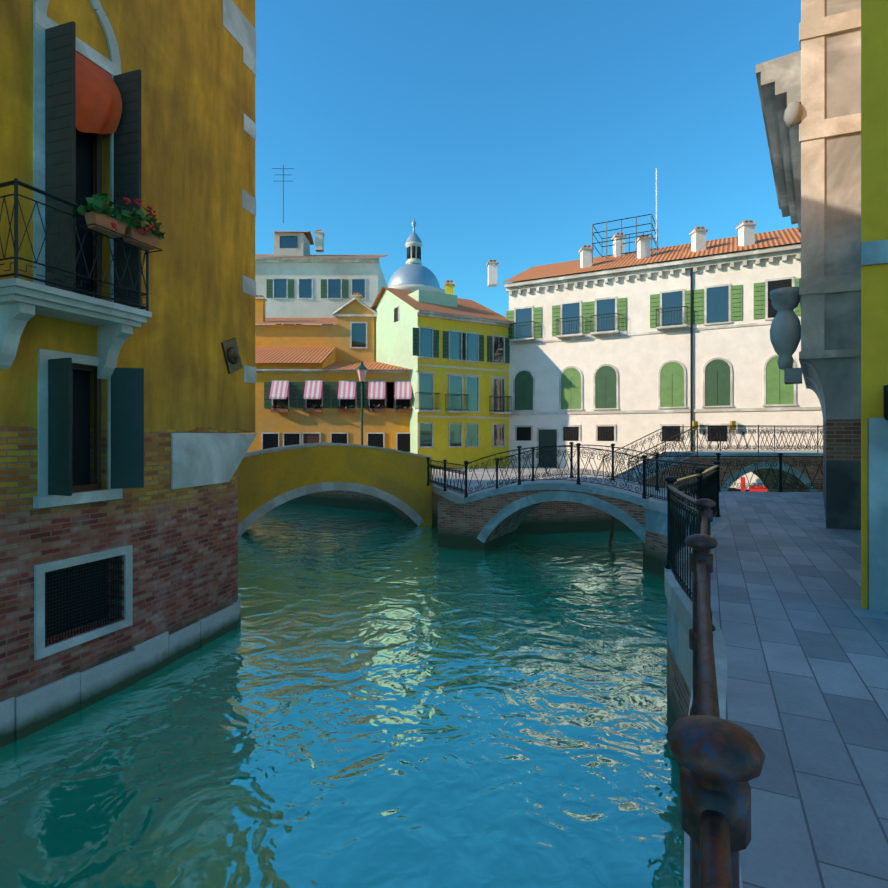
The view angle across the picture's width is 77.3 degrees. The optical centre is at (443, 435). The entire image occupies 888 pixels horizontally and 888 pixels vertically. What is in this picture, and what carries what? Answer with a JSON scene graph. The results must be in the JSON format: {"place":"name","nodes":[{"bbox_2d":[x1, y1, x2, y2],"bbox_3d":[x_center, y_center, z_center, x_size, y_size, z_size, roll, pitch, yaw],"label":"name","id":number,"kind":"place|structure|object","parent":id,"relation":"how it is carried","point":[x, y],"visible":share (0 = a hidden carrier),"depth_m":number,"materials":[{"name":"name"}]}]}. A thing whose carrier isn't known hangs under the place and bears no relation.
{"place":"outdoors","nodes":[
{"label":"outdoors","id":0,"kind":"place"},
{"bbox_2d":[0,502,726,887],"bbox_3d":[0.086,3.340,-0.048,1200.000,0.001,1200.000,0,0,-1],"label":"water","id":1,"kind":"structure","parent":0,"point":[358,698],"depth_m":6.12,"materials":[{"name":"teal liquid"}]},
{"bbox_2d":[608,516,615,543],"bbox_3d":[5.208,2.740,17.100,0.398,2.216,0.130,0,0,21],"label":"mooring pole","id":2,"kind":"object","parent":1,"relation":"in","point":[612,529],"visible":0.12,"depth_m":17.05,"materials":[{"name":"brown wood"}]},
{"bbox_2d":[676,438,767,491],"bbox_3d":[15.187,1.775,25.077,10.655,3.290,1.441,0,0,28],"label":"gondola","id":3,"kind":"object","parent":1,"relation":"on","point":[756,488],"visible":0.17,"depth_m":25.36,"materials":[{"name":"red"}]},
{"bbox_2d":[287,466,676,535],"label":"campo","id":4,"kind":"structure","parent":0,"point":[552,517],"depth_m":19.89,"materials":[{"name":"grey stone"}]},
{"bbox_2d":[0,0,254,701],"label":"building walls","id":5,"kind":"structure","parent":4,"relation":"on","point":[185,57],"depth_m":7.96,"materials":[{"name":"yellow paint"}]},
{"bbox_2d":[45,127,107,637],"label":"window openings","id":6,"kind":"object","parent":5,"relation":"in","point":[81,378],"visible":0.07,"depth_m":7.14,"materials":[{"name":"black glass"}]},
{"bbox_2d":[0,178,162,310],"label":"balcony railing","id":7,"kind":"object","parent":5,"relation":"attached to","point":[15,182],"visible":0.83,"depth_m":6.02,"materials":[{"name":"black metal"}]},
{"bbox_2d":[76,193,164,249],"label":"balcony flower pots","id":8,"kind":"object","parent":7,"relation":"attached to","point":[100,211],"visible":1,"depth_m":6.51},
{"bbox_2d":[45,555,121,645],"bbox_3d":[-4.477,2.005,6.893,0.008,0.878,1.067,0,0,20],"label":"grate","id":9,"kind":"object","parent":5,"relation":"attached to","point":[74,592],"visible":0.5,"depth_m":6.89,"materials":[{"name":"grey metal"}]},
{"bbox_2d":[45,21,143,495],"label":"window shutters","id":10,"kind":"object","parent":5,"relation":"attached to","point":[127,427],"visible":0.94,"depth_m":6.36,"materials":[{"name":"wood"}]},
{"bbox_2d":[71,51,121,491],"bbox_3d":[-4.427,-1.985,6.773,0.447,5.350,0.832,0,0,20],"label":"building joinery","id":11,"kind":"object","parent":5,"relation":"on","point":[98,104],"visible":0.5,"depth_m":6.94,"materials":[{"name":"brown wood"}]},
{"bbox_2d":[0,0,256,748],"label":"trim","id":12,"kind":"structure","parent":5,"relation":"attached to","point":[199,459],"depth_m":6.84,"materials":[{"name":"white stone"}]},
{"bbox_2d":[221,338,242,373],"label":"plaque wall","id":13,"kind":"structure","parent":5,"relation":"attached to","point":[231,355],"depth_m":9.49,"materials":[{"name":"grey stone"}]},
{"bbox_2d":[255,165,387,324],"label":"house","id":14,"kind":"structure","parent":4,"relation":"on","point":[294,278],"depth_m":43.84,"materials":[{"name":"white paint"}]},
{"bbox_2d":[246,293,412,452],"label":"orange house","id":15,"kind":"structure","parent":4,"relation":"on","point":[308,387],"depth_m":30.89,"materials":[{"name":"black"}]},
{"bbox_2d":[238,443,431,535],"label":"bridge","id":16,"kind":"structure","parent":4,"relation":"on","point":[269,479],"depth_m":19.52,"materials":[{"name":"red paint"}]},
{"bbox_2d":[357,361,366,444],"bbox_3d":[-3.753,-0.800,25.413,0.500,5.280,0.433,0,0,-1],"label":"street lamp","id":17,"kind":"object","parent":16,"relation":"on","point":[362,369],"visible":0.65,"depth_m":25.37,"materials":[{"name":"black metal"}]},
{"bbox_2d":[388,219,444,292],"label":"church dome","id":18,"kind":"structure","parent":4,"relation":"on","point":[413,274],"depth_m":59.84,"materials":[{"name":"grey metal"}]},
{"bbox_2d":[371,280,513,468],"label":"yellow green house","id":19,"kind":"structure","parent":4,"relation":"on","point":[450,348],"depth_m":31.76,"materials":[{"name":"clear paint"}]},
{"bbox_2d":[426,442,822,498],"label":"bridge railings","id":20,"kind":"object","parent":4,"relation":"on","point":[533,477],"visible":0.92,"depth_m":15.82,"materials":[{"name":"black metal"}]},
{"bbox_2d":[486,168,822,488],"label":"white palazzo","id":21,"kind":"structure","parent":4,"relation":"on","point":[620,347],"depth_m":29.63,"materials":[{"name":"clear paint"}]},
{"bbox_2d":[610,451,822,491],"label":"bridge","id":22,"kind":"structure","parent":4,"relation":"on","point":[797,469],"depth_m":20.45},
{"bbox_2d":[603,425,822,482],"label":"bridge railings","id":23,"kind":"object","parent":22,"relation":"on","point":[746,445],"visible":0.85,"depth_m":20.48,"materials":[{"name":"black metal"}]},
{"bbox_2d":[255,0,800,316],"label":"sky","id":24,"kind":"structure","parent":0,"point":[507,130],"materials":[{"name":"blue"}]},
{"bbox_2d":[438,477,656,551],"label":"bridge","id":25,"kind":"structure","parent":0,"point":[486,520],"depth_m":15.75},
{"bbox_2d":[643,491,887,887],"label":"walkway","id":26,"kind":"structure","parent":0,"point":[800,640],"depth_m":3.76,"materials":[{"name":"stone"}]},
{"bbox_2d":[643,458,720,601],"bbox_3d":[4.139,1.038,9.091,1.347,1.104,9.854,0,0,18],"label":"curved railing","id":27,"kind":"object","parent":26,"relation":"on","point":[678,521],"visible":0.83,"depth_m":6.63,"materials":[{"name":"metal"}]},
{"bbox_2d":[666,498,764,887],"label":"railing","id":28,"kind":"object","parent":26,"relation":"on","point":[717,758],"visible":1,"depth_m":0.97,"materials":[{"name":"brown metal"}]},
{"bbox_2d":[756,0,887,611],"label":"buildings","id":29,"kind":"structure","parent":0,"point":[823,92],"depth_m":9.44,"materials":[{"name":"grey stone"}]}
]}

